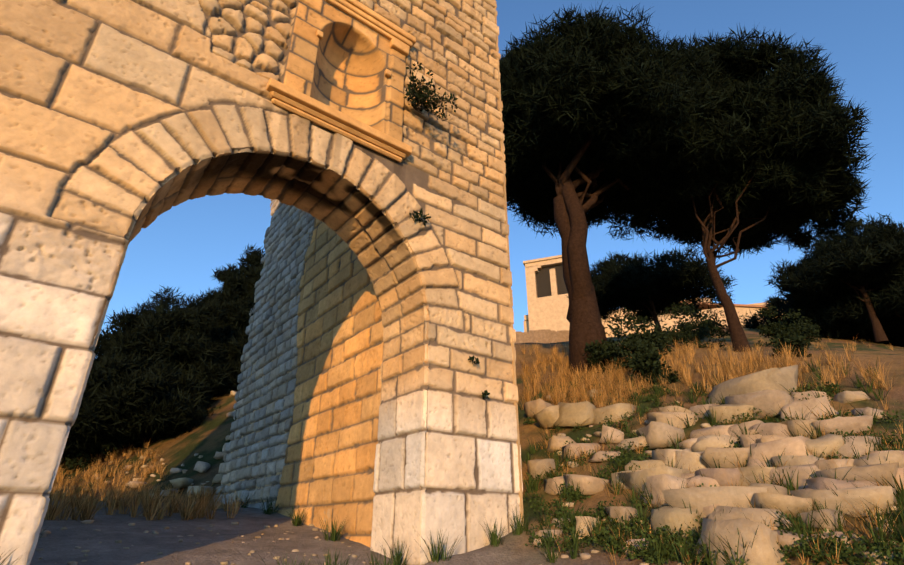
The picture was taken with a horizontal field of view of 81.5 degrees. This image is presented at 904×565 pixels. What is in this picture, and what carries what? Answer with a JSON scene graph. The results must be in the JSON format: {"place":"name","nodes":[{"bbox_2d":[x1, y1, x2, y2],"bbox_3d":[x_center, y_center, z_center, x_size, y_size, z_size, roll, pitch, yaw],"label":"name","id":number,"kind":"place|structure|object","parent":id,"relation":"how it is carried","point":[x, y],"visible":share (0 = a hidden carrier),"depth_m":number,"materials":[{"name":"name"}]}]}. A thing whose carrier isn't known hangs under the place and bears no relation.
{"place":"outdoors","nodes":[
{"label":"outdoors","id":0,"kind":"place"},
{"bbox_2d":[30,327,903,564],"bbox_3d":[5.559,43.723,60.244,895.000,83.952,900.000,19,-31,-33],"label":"terrain","id":1,"kind":"structure","parent":0,"point":[206,440],"depth_m":6.50,"materials":[{"name":"brown soil"}]},
{"bbox_2d":[60,443,98,466],"bbox_3d":[-15.035,6.224,20.202,8.989,2.074,8.428,19,-31,-33],"label":"bush","id":2,"kind":"object","parent":1,"relation":"on","point":[65,454],"depth_m":18.59,"materials":[{"name":"green plant"}]},
{"bbox_2d":[60,436,123,471],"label":"shrubs","id":3,"kind":"object","parent":1,"relation":"on","point":[87,450],"visible":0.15,"depth_m":17.25,"materials":[{"name":"green plant"}]},
{"bbox_2d":[65,349,220,462],"bbox_3d":[-11.260,4.799,18.633,7.702,3.688,6.813,19,-31,-33],"label":"pine","id":4,"kind":"object","parent":1,"relation":"on","point":[110,411],"depth_m":16.80,"materials":[{"name":"green plant"}]},
{"bbox_2d":[44,437,251,520],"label":"dry grass","id":5,"kind":"structure","parent":1,"relation":"on","point":[86,506],"depth_m":7.28,"materials":[{"name":"brown plant"}]},
{"bbox_2d":[92,285,247,396],"bbox_3d":[-11.550,3.226,21.857,7.207,6.301,6.146,19,-31,-33],"label":"pine","id":6,"kind":"object","parent":1,"relation":"on","point":[144,333],"depth_m":20.34,"materials":[{"name":"green plant"}]},
{"bbox_2d":[184,242,265,360],"bbox_3d":[-9.647,1.728,25.904,6.945,7.567,6.175,19,-31,-33],"label":"pine","id":7,"kind":"object","parent":1,"relation":"on","point":[235,293],"depth_m":24.13,"materials":[{"name":"green plant"}]},
{"bbox_2d":[0,0,522,564],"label":"gate","id":8,"kind":"structure","parent":1,"relation":"on","point":[112,112],"depth_m":5.38,"materials":[{"name":"stone"}]},
{"bbox_2d":[26,147,429,564],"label":"arch","id":9,"kind":"structure","parent":8,"relation":"attached to","point":[354,218],"depth_m":5.96,"materials":[{"name":"stone"}]},
{"bbox_2d":[316,30,323,39],"bbox_3d":[-1.633,-3.058,6.482,0.080,0.090,0.060,19,-31,-33],"label":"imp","id":10,"kind":"object","parent":8,"relation":"attached to","point":[319,34],"visible":0.85,"depth_m":6.46,"materials":[{"name":"stone"}]},
{"bbox_2d":[271,98,401,161],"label":"sill","id":11,"kind":"structure","parent":8,"relation":"attached to","point":[285,106],"depth_m":6.09,"materials":[{"name":"stone"}]},
{"bbox_2d":[269,91,406,158],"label":"sill","id":12,"kind":"structure","parent":8,"relation":"attached to","point":[301,107],"depth_m":6.09,"materials":[{"name":"stone"}]},
{"bbox_2d":[266,78,411,157],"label":"sill","id":13,"kind":"structure","parent":8,"relation":"attached to","point":[276,86],"depth_m":6.08,"materials":[{"name":"stone"}]},
{"bbox_2d":[325,0,409,48],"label":"cornice","id":14,"kind":"object","parent":8,"relation":"on","point":[341,7],"visible":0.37,"depth_m":7.05,"materials":[{"name":"stone"}]},
{"bbox_2d":[335,0,412,49],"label":"cornice","id":15,"kind":"object","parent":8,"relation":"on","point":[351,7],"visible":0.62,"depth_m":7.16,"materials":[{"name":"stone"}]},
{"bbox_2d":[345,0,415,46],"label":"cornice","id":16,"kind":"object","parent":8,"relation":"on","point":[381,19],"visible":0.59,"depth_m":7.23,"materials":[{"name":"stone"}]},
{"bbox_2d":[384,69,390,77],"bbox_3d":[-0.858,-2.798,7.021,0.080,0.090,0.060,19,-31,-33],"label":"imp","id":17,"kind":"object","parent":8,"relation":"attached to","point":[387,73],"visible":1,"depth_m":7.00,"materials":[{"name":"stone"}]},
{"bbox_2d":[390,38,408,56],"bbox_3d":[-0.731,-3.289,7.349,0.280,0.140,0.085,19,-31,-33],"label":"cap","id":18,"kind":"object","parent":8,"relation":"attached to","point":[399,46],"visible":0.94,"depth_m":7.30,"materials":[{"name":"stone"}]},
{"bbox_2d":[411,71,453,117],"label":"wall twigs","id":19,"kind":"object","parent":8,"relation":"attached to","point":[418,108],"visible":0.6,"depth_m":7.03,"materials":[{"name":"plant"}]},
{"bbox_2d":[403,62,489,398],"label":"wall plants","id":20,"kind":"object","parent":8,"relation":"attached to","point":[417,98],"depth_m":6.91,"materials":[{"name":"green plant"}]},
{"bbox_2d":[0,492,545,564],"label":"grass tufts","id":21,"kind":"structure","parent":1,"relation":"on","point":[398,560],"depth_m":5.33,"materials":[{"name":"green plant"}]},
{"bbox_2d":[212,199,383,547],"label":"stone wall","id":22,"kind":"structure","parent":1,"relation":"on","point":[334,344],"depth_m":8.49,"materials":[{"name":"stone"}]},
{"bbox_2d":[188,0,523,525],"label":"stone wall","id":23,"kind":"structure","parent":1,"relation":"on","point":[376,268],"depth_m":7.32,"materials":[{"name":"stone"}]},
{"bbox_2d":[36,365,903,564],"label":"boulders","id":24,"kind":"object","parent":1,"relation":"on","point":[765,391],"visible":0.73,"depth_m":5.56,"materials":[{"name":"beige stone"}]},
{"bbox_2d":[515,329,568,342],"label":"crest wall","id":25,"kind":"structure","parent":1,"relation":"on","point":[541,336],"depth_m":31.98,"materials":[{"name":"beige stone"}]},
{"bbox_2d":[517,339,643,412],"bbox_3d":[2.958,1.989,12.554,3.133,3.739,7.200,-4,-26,9],"label":"dry grass patch","id":26,"kind":"object","parent":1,"relation":"on","point":[579,387],"visible":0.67,"depth_m":10.84,"materials":[{"name":"plant"}]},
{"bbox_2d":[499,0,726,372],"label":"pine","id":27,"kind":"object","parent":1,"relation":"on","point":[576,78],"depth_m":13.78,"materials":[{"name":"green plant"}]},
{"bbox_2d":[565,246,737,329],"bbox_3d":[11.140,1.319,29.777,8.428,5.318,8.414,19,-31,-33],"label":"pine","id":28,"kind":"object","parent":1,"relation":"on","point":[635,271],"depth_m":28.37,"materials":[{"name":"green plant"}]},
{"bbox_2d":[582,294,821,383],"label":"shrubs","id":29,"kind":"object","parent":1,"relation":"on","point":[641,349],"visible":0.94,"depth_m":12.21,"materials":[{"name":"green plant"}]},
{"bbox_2d":[521,336,895,396],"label":"dry grass","id":30,"kind":"structure","parent":1,"relation":"on","point":[836,379],"depth_m":8.79,"materials":[{"name":"plant"}]},
{"bbox_2d":[521,356,903,564],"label":"green grass","id":31,"kind":"structure","parent":1,"relation":"on","point":[534,487],"depth_m":5.21,"materials":[{"name":"green plant"}]},
{"bbox_2d":[521,379,903,564],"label":"grass tufts","id":32,"kind":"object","parent":1,"relation":"on","point":[856,525],"depth_m":5.12,"materials":[{"name":"green plant"}]},
{"bbox_2d":[523,379,903,564],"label":"weeds","id":33,"kind":"object","parent":1,"relation":"on","point":[607,538],"visible":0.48,"depth_m":5.03,"materials":[{"name":"green plant"}]},
{"bbox_2d":[658,337,802,385],"bbox_3d":[6.284,1.710,12.242,3.076,3.219,7.875,-15,-30,28],"label":"dry grass patch","id":34,"kind":"object","parent":1,"relation":"on","point":[690,351],"visible":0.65,"depth_m":9.58,"materials":[{"name":"yellow plant"}]},
{"bbox_2d":[630,24,875,351],"bbox_3d":[9.158,-2.949,16.566,7.664,11.573,6.966,19,-31,-33],"label":"pine","id":35,"kind":"object","parent":1,"relation":"on","point":[792,119],"depth_m":15.11,"materials":[{"name":"green plant"}]},
{"bbox_2d":[739,293,827,333],"bbox_3d":[26.262,2.969,35.518,12.684,5.464,12.228,19,-31,-33],"label":"bush","id":36,"kind":"object","parent":1,"relation":"on","point":[773,301],"depth_m":35.48,"materials":[{"name":"green plant"}]},
{"bbox_2d":[763,213,903,343],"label":"pine","id":37,"kind":"object","parent":1,"relation":"on","point":[806,282],"depth_m":27.82,"materials":[{"name":"green plant"}]},
{"bbox_2d":[788,270,903,346],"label":"pine","id":38,"kind":"object","parent":1,"relation":"on","point":[835,318],"depth_m":29.70,"materials":[{"name":"green plant"}]},
{"bbox_2d":[95,0,903,357],"label":"sky","id":39,"kind":"structure","parent":0,"point":[180,249],"materials":[{"name":"blue"}]},
{"bbox_2d":[523,255,767,337],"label":"building","id":40,"kind":"structure","parent":0,"point":[549,312],"depth_m":50.94,"materials":[{"name":"beige paint"}]},
{"bbox_2d":[659,301,766,310],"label":"roof","id":41,"kind":"structure","parent":40,"relation":"attached to","point":[735,305],"depth_m":46.12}
]}

